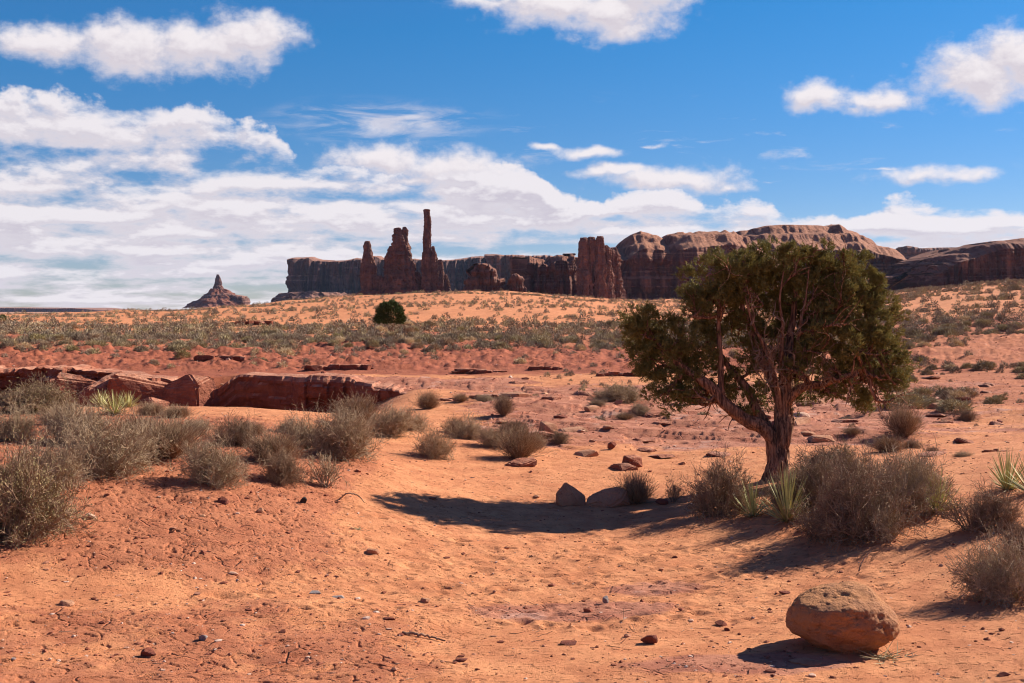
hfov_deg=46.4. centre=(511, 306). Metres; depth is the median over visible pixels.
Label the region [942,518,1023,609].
sagebrush
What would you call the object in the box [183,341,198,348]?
sagebrush
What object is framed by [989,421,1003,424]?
flat rock
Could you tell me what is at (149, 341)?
sagebrush
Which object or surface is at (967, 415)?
shrub
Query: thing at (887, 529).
bare bush
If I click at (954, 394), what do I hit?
sagebrush
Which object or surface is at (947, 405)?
sagebrush
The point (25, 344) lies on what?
sagebrush
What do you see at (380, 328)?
sagebrush
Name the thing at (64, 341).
sagebrush
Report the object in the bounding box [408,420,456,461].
sagebrush
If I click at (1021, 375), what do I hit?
sagebrush
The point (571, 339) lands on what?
sagebrush
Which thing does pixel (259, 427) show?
dry shrub
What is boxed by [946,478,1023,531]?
thorn bush
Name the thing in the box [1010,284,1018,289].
sagebrush
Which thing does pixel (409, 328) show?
sagebrush
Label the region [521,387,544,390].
flat rock
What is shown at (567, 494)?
rock
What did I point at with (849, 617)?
boulder
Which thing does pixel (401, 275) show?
rock spire
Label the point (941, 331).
sagebrush
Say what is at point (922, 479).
sagebrush
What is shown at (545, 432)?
flat rock
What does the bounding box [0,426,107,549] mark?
brush
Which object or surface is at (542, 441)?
sagebrush
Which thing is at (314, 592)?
stone
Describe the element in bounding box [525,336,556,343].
sagebrush
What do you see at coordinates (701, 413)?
sagebrush
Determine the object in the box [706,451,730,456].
flat rock
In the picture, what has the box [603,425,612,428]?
stone
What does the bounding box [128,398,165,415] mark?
dry shrub
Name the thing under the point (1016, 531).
thorn bush
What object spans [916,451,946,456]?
flat rock
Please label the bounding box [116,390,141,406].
yucca
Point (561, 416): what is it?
rock
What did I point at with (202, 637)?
stone
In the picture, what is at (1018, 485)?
yucca
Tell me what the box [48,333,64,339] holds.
sagebrush
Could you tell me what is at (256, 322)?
rock outcrop
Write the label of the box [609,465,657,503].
dry shrub
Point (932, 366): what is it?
sagebrush
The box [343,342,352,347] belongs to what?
sagebrush
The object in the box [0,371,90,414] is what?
brush
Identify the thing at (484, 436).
sagebrush
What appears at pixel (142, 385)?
fallen block
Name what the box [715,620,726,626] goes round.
stone
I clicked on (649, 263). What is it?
domed cliff
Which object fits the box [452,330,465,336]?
sagebrush
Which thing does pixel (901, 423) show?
dry shrub
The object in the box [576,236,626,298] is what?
rock pillar
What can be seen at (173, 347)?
sagebrush
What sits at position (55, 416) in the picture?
sagebrush
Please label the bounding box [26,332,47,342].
sagebrush
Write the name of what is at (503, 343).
sagebrush
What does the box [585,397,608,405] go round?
sagebrush
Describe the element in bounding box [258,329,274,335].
sagebrush
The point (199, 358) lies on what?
rock outcrop
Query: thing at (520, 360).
sagebrush
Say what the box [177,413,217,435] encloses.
sagebrush
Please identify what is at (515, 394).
flat rock
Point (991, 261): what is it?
cliff wall
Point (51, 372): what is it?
rock ledge
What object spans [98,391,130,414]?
yucca
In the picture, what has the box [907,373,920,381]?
sagebrush
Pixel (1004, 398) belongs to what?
sagebrush
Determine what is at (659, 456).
flat rock
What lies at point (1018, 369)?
sagebrush
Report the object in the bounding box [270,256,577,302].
mesa
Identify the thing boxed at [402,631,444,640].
stick
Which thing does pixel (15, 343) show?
sagebrush
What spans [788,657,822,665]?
stone
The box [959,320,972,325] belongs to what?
sagebrush
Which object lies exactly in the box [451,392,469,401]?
dry shrub
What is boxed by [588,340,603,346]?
sagebrush
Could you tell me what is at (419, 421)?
sagebrush
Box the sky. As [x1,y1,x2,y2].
[0,0,1023,309]
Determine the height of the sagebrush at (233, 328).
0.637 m
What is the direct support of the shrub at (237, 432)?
on the ground at (406, 486)
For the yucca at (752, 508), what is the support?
on the ground at (406, 486)
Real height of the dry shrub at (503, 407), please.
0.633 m
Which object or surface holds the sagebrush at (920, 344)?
on the ground at (406, 486)
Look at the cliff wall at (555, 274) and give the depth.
1567.74 m
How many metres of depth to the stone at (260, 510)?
13.24 m
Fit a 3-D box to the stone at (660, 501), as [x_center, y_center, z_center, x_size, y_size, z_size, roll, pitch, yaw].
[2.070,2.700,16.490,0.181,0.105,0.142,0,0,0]
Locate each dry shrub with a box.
[33,404,65,423]
[110,407,222,458]
[110,412,165,435]
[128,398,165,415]
[153,403,207,417]
[231,424,315,462]
[238,419,276,435]
[319,387,386,425]
[408,389,445,408]
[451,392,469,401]
[486,418,553,459]
[488,390,518,415]
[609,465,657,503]
[613,411,639,419]
[839,424,864,434]
[862,432,921,451]
[873,395,931,439]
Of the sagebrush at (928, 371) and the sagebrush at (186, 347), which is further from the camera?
the sagebrush at (186, 347)
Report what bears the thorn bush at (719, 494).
on the ground at (406, 486)
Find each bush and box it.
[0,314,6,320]
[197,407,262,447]
[258,442,312,487]
[295,449,349,488]
[373,299,407,331]
[440,411,466,433]
[491,416,539,434]
[545,428,573,444]
[663,469,685,502]
[673,439,767,524]
[757,460,815,511]
[759,441,862,523]
[784,487,837,540]
[797,433,941,555]
[862,505,919,548]
[900,442,955,498]
[902,437,930,448]
[918,468,965,517]
[922,445,944,450]
[932,476,1005,537]
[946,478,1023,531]
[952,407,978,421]
[978,518,1023,557]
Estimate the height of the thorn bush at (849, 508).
1.566 m
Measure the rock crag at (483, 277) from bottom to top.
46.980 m
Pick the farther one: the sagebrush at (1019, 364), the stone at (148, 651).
the sagebrush at (1019, 364)
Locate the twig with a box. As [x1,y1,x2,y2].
[858,551,870,570]
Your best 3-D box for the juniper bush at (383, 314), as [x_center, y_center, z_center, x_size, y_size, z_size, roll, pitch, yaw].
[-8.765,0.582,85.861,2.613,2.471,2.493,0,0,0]
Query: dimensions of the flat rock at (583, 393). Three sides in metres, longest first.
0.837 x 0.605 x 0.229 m
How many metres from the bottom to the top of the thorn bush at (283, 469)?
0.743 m
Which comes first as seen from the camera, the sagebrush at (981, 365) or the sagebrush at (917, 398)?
the sagebrush at (917, 398)
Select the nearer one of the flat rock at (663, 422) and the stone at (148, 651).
the stone at (148, 651)
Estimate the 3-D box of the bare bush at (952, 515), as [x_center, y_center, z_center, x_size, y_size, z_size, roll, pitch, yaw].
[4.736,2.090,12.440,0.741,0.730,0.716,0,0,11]
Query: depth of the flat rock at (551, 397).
32.18 m
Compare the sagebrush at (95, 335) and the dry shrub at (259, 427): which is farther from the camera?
the sagebrush at (95, 335)
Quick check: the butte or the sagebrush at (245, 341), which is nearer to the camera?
the sagebrush at (245, 341)
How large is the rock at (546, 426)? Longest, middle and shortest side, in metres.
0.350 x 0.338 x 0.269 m
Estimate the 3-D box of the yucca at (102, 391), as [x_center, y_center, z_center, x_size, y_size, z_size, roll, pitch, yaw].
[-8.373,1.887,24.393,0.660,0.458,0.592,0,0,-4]
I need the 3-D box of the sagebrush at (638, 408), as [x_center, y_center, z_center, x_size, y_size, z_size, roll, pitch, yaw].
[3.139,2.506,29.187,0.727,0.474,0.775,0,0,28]
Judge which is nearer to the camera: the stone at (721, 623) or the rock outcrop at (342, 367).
the stone at (721, 623)
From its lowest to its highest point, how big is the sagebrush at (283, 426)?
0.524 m
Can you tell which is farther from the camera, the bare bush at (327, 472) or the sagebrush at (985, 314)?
the sagebrush at (985, 314)
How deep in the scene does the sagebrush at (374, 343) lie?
58.02 m
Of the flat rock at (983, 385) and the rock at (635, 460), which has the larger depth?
the flat rock at (983, 385)
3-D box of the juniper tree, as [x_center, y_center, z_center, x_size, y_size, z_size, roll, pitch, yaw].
[3.800,0.857,17.433,4.079,3.920,3.058,0,0,-34]
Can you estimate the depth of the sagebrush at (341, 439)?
17.33 m
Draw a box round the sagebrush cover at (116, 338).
[0,277,1023,426]
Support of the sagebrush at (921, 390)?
on the ground at (406, 486)
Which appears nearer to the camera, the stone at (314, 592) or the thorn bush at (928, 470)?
the stone at (314, 592)
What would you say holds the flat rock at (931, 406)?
on the ground at (406, 486)
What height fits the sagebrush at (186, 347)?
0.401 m
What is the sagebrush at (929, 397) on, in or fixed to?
on the ground at (406, 486)
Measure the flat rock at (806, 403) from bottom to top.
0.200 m
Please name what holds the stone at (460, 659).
on the ground at (406, 486)
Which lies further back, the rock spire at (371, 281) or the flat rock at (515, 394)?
the rock spire at (371, 281)
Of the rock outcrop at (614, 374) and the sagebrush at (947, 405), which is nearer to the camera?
the sagebrush at (947, 405)
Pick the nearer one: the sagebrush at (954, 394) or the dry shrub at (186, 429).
the dry shrub at (186, 429)
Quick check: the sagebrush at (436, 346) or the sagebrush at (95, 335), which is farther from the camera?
the sagebrush at (95, 335)
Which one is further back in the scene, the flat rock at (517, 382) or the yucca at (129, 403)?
the flat rock at (517, 382)
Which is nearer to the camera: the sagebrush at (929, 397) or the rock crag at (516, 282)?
the sagebrush at (929, 397)
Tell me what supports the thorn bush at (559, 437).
on the ground at (406, 486)
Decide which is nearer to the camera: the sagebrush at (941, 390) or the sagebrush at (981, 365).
the sagebrush at (941, 390)
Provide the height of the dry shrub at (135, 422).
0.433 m
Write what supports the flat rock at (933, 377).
on the ground at (406, 486)
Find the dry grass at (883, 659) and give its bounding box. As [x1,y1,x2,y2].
[857,639,917,666]
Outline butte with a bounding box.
[183,274,249,307]
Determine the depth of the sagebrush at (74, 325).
94.40 m
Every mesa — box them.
[0,307,126,311]
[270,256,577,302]
[484,254,552,290]
[896,246,955,258]
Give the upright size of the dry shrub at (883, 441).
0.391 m
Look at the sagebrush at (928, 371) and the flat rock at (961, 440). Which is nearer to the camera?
the flat rock at (961, 440)
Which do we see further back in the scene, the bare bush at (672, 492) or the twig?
the bare bush at (672, 492)
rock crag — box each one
[461,263,505,291]
[506,273,526,291]
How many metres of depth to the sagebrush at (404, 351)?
54.05 m
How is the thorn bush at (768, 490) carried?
on the ground at (406, 486)
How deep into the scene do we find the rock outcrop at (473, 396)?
34.00 m
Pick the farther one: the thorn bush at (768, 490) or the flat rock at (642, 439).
the flat rock at (642, 439)
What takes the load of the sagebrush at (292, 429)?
on the ground at (406, 486)
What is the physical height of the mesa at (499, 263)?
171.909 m
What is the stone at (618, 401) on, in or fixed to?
on the ground at (406, 486)
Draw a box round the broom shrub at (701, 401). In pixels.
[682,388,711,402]
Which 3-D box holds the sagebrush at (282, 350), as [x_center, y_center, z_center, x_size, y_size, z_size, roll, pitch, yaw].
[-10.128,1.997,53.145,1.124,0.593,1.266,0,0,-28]
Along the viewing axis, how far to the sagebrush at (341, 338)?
60.78 m
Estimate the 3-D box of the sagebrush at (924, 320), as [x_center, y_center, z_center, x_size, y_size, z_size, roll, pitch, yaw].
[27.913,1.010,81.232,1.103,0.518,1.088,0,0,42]
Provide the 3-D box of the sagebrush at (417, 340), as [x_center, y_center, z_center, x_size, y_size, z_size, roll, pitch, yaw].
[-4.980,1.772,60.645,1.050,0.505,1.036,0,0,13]
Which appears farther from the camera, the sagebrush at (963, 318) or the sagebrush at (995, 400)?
the sagebrush at (963, 318)
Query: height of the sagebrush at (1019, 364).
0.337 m
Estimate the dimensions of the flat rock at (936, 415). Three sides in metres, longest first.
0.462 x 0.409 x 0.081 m
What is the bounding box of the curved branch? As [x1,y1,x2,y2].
[338,492,364,502]
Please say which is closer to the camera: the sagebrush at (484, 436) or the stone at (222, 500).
the stone at (222, 500)
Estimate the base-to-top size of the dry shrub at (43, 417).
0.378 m
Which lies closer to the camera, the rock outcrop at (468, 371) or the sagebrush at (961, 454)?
the sagebrush at (961, 454)
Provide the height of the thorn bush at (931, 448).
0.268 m
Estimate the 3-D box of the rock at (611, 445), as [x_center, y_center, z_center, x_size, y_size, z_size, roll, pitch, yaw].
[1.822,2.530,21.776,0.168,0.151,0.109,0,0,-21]
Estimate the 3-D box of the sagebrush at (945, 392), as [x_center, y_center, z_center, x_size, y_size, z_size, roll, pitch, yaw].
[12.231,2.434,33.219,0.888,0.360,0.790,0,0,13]
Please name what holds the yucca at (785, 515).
on the ground at (406, 486)
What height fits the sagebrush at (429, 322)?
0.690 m
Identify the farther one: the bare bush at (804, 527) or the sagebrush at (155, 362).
the sagebrush at (155, 362)
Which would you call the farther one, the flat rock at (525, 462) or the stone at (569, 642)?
the flat rock at (525, 462)
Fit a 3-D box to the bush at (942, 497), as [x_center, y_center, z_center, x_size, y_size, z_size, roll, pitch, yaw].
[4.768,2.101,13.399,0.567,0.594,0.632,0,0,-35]
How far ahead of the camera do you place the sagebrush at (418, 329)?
80.85 m
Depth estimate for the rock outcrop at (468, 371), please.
44.64 m
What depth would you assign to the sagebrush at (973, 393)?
33.15 m
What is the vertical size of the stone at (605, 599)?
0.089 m
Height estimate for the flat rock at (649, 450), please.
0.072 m
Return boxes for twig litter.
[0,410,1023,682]
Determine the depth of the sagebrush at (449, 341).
59.79 m
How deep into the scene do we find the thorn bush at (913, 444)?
20.92 m
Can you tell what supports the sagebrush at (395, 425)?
on the ground at (406, 486)
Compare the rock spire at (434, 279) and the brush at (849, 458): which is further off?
the rock spire at (434, 279)
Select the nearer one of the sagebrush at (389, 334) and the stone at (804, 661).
the stone at (804, 661)
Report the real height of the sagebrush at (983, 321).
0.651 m
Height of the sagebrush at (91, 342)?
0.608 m
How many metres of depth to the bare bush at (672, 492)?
16.58 m
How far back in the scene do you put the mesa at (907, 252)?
3598.92 m
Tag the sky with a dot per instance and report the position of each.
(151, 151)
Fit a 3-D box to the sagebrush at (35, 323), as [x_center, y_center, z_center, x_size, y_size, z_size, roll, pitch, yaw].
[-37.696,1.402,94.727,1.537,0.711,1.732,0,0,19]
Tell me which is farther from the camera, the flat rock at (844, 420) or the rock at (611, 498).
the flat rock at (844, 420)
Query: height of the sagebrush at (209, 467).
1.046 m
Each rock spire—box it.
[356,241,383,294]
[381,227,421,294]
[420,209,450,292]
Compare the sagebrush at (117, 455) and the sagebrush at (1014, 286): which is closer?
the sagebrush at (117, 455)
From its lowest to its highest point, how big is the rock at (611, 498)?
0.300 m
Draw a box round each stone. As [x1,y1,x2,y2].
[59,600,74,606]
[141,647,155,655]
[198,635,207,640]
[217,497,229,503]
[256,508,263,512]
[300,497,306,502]
[309,590,320,593]
[366,548,379,554]
[420,598,429,602]
[455,658,467,661]
[560,640,576,645]
[602,595,608,602]
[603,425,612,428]
[614,400,622,403]
[640,635,657,643]
[655,498,667,504]
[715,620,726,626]
[779,590,789,593]
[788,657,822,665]
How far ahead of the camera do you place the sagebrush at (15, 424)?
16.68 m
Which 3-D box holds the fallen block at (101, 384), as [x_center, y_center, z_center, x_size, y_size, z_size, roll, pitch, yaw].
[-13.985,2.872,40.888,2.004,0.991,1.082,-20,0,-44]
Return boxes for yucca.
[88,389,112,406]
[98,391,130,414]
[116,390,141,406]
[732,475,769,517]
[756,462,814,526]
[986,447,1023,491]
[1000,453,1023,494]
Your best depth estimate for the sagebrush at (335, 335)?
70.46 m
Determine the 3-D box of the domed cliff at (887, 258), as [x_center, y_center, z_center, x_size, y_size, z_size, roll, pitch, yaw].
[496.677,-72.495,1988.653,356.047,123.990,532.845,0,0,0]
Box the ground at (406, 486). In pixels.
[0,282,1023,682]
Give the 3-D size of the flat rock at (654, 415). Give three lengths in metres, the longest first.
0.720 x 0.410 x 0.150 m
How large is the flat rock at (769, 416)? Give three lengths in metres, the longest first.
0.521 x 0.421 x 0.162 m
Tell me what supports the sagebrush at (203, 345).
on the ground at (406, 486)
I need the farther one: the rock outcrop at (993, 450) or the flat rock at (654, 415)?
the flat rock at (654, 415)
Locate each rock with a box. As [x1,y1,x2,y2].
[501,391,530,398]
[506,457,536,466]
[509,380,525,383]
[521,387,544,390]
[535,431,552,435]
[539,421,557,432]
[541,395,560,399]
[553,414,566,417]
[556,483,585,506]
[558,426,588,431]
[574,390,593,396]
[574,449,598,456]
[584,405,600,410]
[586,487,629,507]
[607,442,616,448]
[608,463,637,470]
[622,455,642,466]
[632,438,654,441]
[637,448,656,452]
[645,412,674,417]
[650,454,675,458]
[653,421,670,424]
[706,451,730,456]
[765,413,773,418]
[793,412,809,417]
[794,417,810,425]
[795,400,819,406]
[801,431,814,435]
[807,435,835,442]
[831,419,857,422]
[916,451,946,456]
[920,376,940,378]
[925,414,946,416]
[927,403,954,408]
[932,421,952,422]
[954,438,973,442]
[955,396,970,402]
[978,384,991,386]
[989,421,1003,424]
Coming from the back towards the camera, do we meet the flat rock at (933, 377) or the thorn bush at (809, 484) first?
the flat rock at (933, 377)
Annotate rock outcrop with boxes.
[193,355,246,361]
[232,320,272,325]
[304,364,372,370]
[436,398,464,400]
[451,368,506,373]
[469,394,497,398]
[528,366,562,369]
[596,371,646,376]
[982,449,1006,452]
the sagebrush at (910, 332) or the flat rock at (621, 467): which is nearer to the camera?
the flat rock at (621, 467)
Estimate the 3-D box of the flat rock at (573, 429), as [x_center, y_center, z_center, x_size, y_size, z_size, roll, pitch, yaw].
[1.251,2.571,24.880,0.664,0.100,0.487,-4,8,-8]
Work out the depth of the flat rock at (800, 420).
25.16 m
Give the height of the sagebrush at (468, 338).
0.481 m
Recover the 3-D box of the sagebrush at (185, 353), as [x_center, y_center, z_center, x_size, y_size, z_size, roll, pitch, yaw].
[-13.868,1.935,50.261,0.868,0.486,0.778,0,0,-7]
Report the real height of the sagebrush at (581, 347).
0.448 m
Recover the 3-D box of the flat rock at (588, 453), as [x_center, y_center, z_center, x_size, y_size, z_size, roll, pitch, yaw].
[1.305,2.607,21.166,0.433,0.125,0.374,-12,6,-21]
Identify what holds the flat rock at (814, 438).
on the ground at (406, 486)
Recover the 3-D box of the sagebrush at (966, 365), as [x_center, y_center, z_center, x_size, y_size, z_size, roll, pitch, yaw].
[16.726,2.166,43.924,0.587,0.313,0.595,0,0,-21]
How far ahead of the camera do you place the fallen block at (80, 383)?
41.91 m
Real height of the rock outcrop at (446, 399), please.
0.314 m
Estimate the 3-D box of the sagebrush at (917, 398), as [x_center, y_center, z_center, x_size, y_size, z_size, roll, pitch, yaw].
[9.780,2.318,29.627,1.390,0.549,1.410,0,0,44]
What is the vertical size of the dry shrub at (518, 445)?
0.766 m
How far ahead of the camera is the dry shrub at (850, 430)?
23.35 m
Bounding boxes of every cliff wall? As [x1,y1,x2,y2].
[507,253,576,295]
[870,238,1023,290]
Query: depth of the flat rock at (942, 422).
26.50 m
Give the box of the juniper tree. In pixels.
[616,231,925,481]
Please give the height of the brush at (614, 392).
1.130 m
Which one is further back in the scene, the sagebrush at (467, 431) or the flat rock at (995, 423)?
the flat rock at (995, 423)
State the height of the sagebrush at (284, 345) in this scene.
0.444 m
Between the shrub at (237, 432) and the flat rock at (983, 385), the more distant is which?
the flat rock at (983, 385)
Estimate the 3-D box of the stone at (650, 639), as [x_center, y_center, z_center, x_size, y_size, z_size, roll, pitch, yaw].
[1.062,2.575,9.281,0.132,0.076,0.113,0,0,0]
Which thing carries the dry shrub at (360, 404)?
on the ground at (406, 486)
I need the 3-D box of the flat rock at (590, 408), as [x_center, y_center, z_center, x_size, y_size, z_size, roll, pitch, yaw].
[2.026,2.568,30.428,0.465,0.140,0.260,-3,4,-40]
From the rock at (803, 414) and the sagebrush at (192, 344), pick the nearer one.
the rock at (803, 414)
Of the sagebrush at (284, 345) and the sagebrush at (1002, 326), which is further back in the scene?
the sagebrush at (1002, 326)
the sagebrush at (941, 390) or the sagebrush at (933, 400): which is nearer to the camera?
the sagebrush at (933, 400)
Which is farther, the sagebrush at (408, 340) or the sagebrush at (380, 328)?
the sagebrush at (380, 328)
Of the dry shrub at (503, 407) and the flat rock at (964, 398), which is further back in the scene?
the flat rock at (964, 398)
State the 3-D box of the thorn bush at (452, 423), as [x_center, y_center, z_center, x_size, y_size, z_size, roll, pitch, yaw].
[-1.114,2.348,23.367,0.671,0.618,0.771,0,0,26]
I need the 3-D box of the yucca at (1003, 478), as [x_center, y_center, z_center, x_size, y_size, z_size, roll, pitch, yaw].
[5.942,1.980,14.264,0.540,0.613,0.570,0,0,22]
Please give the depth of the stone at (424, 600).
10.88 m
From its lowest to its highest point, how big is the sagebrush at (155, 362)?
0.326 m
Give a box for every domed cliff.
[575,230,789,300]
[736,224,910,292]
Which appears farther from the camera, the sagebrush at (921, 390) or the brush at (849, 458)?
the sagebrush at (921, 390)
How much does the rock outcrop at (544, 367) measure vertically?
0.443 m
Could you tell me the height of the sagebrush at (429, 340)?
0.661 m
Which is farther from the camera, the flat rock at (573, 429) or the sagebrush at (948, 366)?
the sagebrush at (948, 366)
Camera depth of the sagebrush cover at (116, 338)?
86.47 m
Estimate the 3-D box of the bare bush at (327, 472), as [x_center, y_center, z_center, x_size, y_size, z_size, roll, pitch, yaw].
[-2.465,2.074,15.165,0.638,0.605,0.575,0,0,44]
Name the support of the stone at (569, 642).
on the ground at (406, 486)
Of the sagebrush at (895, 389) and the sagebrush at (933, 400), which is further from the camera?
the sagebrush at (895, 389)
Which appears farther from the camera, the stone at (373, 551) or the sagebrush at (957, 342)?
the sagebrush at (957, 342)
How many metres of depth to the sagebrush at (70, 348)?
55.77 m
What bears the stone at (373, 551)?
on the ground at (406, 486)
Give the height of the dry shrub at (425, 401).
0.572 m
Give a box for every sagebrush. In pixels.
[0,338,18,346]
[0,388,48,442]
[0,413,108,493]
[12,345,24,350]
[18,342,32,347]
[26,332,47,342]
[28,321,43,326]
[28,389,123,446]
[36,340,52,347]
[36,390,175,481]
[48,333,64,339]
[55,339,74,344]
[64,323,79,328]
[66,345,79,351]
[84,339,109,346]
[86,332,104,339]
[144,339,161,344]
[148,359,160,365]
[165,421,279,490]
[166,343,185,351]
[173,347,190,357]
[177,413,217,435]
[179,345,191,349]
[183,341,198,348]
[199,342,207,347]
[227,326,237,331]
[241,336,254,342]
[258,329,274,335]
[273,346,296,355]
[273,414,305,432]
[275,402,335,451]
[278,344,293,349]
[287,393,391,465]
[326,339,340,345]
[330,332,343,337]
[335,335,349,341]
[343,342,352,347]
[363,398,425,439]
[364,339,380,347]
[372,325,387,332]
[383,329,403,337]
[393,403,433,431]
[399,348,408,354]
[400,325,414,331]
[404,338,413,343]
[405,331,415,337]
[406,338,422,343]
[407,325,420,331]
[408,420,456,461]
[409,342,424,347]
[421,336,437,343]
[422,320,436,325]
[428,343,438,349]
[437,336,455,344]
[441,405,488,440]
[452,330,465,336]
[463,335,476,340]
[472,421,508,449]
[474,393,497,401]
[492,341,506,347]
[512,357,528,363]
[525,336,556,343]
[525,426,549,447]
[557,336,579,342]
[574,343,587,350]
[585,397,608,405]
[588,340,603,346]
[603,320,617,326]
[629,400,656,415]
[695,412,711,416]
[849,430,960,522]
[879,390,930,409]
[880,385,911,391]
[906,328,921,336]
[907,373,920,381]
[909,386,933,395]
[916,341,932,347]
[918,318,929,323]
[920,368,934,374]
[922,393,936,400]
[923,398,938,403]
[925,364,939,369]
[932,398,975,412]
[933,325,958,335]
[934,385,955,396]
[935,388,958,398]
[937,323,956,328]
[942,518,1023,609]
[943,363,956,369]
[944,389,971,401]
[948,339,964,346]
[950,449,976,456]
[952,386,980,396]
[956,315,970,321]
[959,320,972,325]
[960,363,971,367]
[971,359,996,370]
[975,318,992,325]
[979,312,994,316]
[982,395,1005,404]
[991,394,1007,399]
[996,324,1010,330]
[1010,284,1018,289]
[1011,366,1023,372]
[1016,361,1023,366]
[1016,373,1023,378]
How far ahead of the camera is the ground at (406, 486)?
12.32 m
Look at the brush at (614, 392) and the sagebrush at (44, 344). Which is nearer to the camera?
the brush at (614, 392)
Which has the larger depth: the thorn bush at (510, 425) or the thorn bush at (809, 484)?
the thorn bush at (510, 425)
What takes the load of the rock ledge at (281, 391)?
on the ground at (406, 486)
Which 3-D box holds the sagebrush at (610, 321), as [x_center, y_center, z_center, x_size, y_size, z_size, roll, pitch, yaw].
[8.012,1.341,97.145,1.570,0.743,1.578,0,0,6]
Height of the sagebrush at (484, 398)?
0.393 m
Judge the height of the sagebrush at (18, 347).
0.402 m
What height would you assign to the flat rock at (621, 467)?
0.143 m
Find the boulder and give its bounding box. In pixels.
[785,581,899,653]
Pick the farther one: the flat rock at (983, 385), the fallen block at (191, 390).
the fallen block at (191, 390)
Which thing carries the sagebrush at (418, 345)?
on the ground at (406, 486)
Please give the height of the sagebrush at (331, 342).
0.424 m
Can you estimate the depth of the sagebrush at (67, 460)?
13.29 m
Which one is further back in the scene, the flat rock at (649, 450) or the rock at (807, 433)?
the rock at (807, 433)
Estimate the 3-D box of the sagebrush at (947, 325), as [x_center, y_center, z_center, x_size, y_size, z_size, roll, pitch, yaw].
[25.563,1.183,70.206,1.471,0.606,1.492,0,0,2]
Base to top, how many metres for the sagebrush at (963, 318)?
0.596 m
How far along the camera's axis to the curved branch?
14.50 m
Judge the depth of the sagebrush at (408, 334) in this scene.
71.87 m
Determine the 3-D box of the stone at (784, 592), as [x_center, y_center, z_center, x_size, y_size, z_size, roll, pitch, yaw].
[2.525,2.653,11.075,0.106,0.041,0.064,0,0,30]
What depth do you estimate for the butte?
5140.58 m
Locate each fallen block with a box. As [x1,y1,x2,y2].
[52,372,96,404]
[78,371,121,406]
[104,372,167,404]
[137,397,169,406]
[164,374,216,406]
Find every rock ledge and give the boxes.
[0,364,178,405]
[211,372,411,412]
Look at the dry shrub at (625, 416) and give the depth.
27.43 m
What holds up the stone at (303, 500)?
on the ground at (406, 486)
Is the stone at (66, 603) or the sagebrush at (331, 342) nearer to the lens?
the stone at (66, 603)
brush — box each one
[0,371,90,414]
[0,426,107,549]
[589,375,652,403]
[785,433,885,479]
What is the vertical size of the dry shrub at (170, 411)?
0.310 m

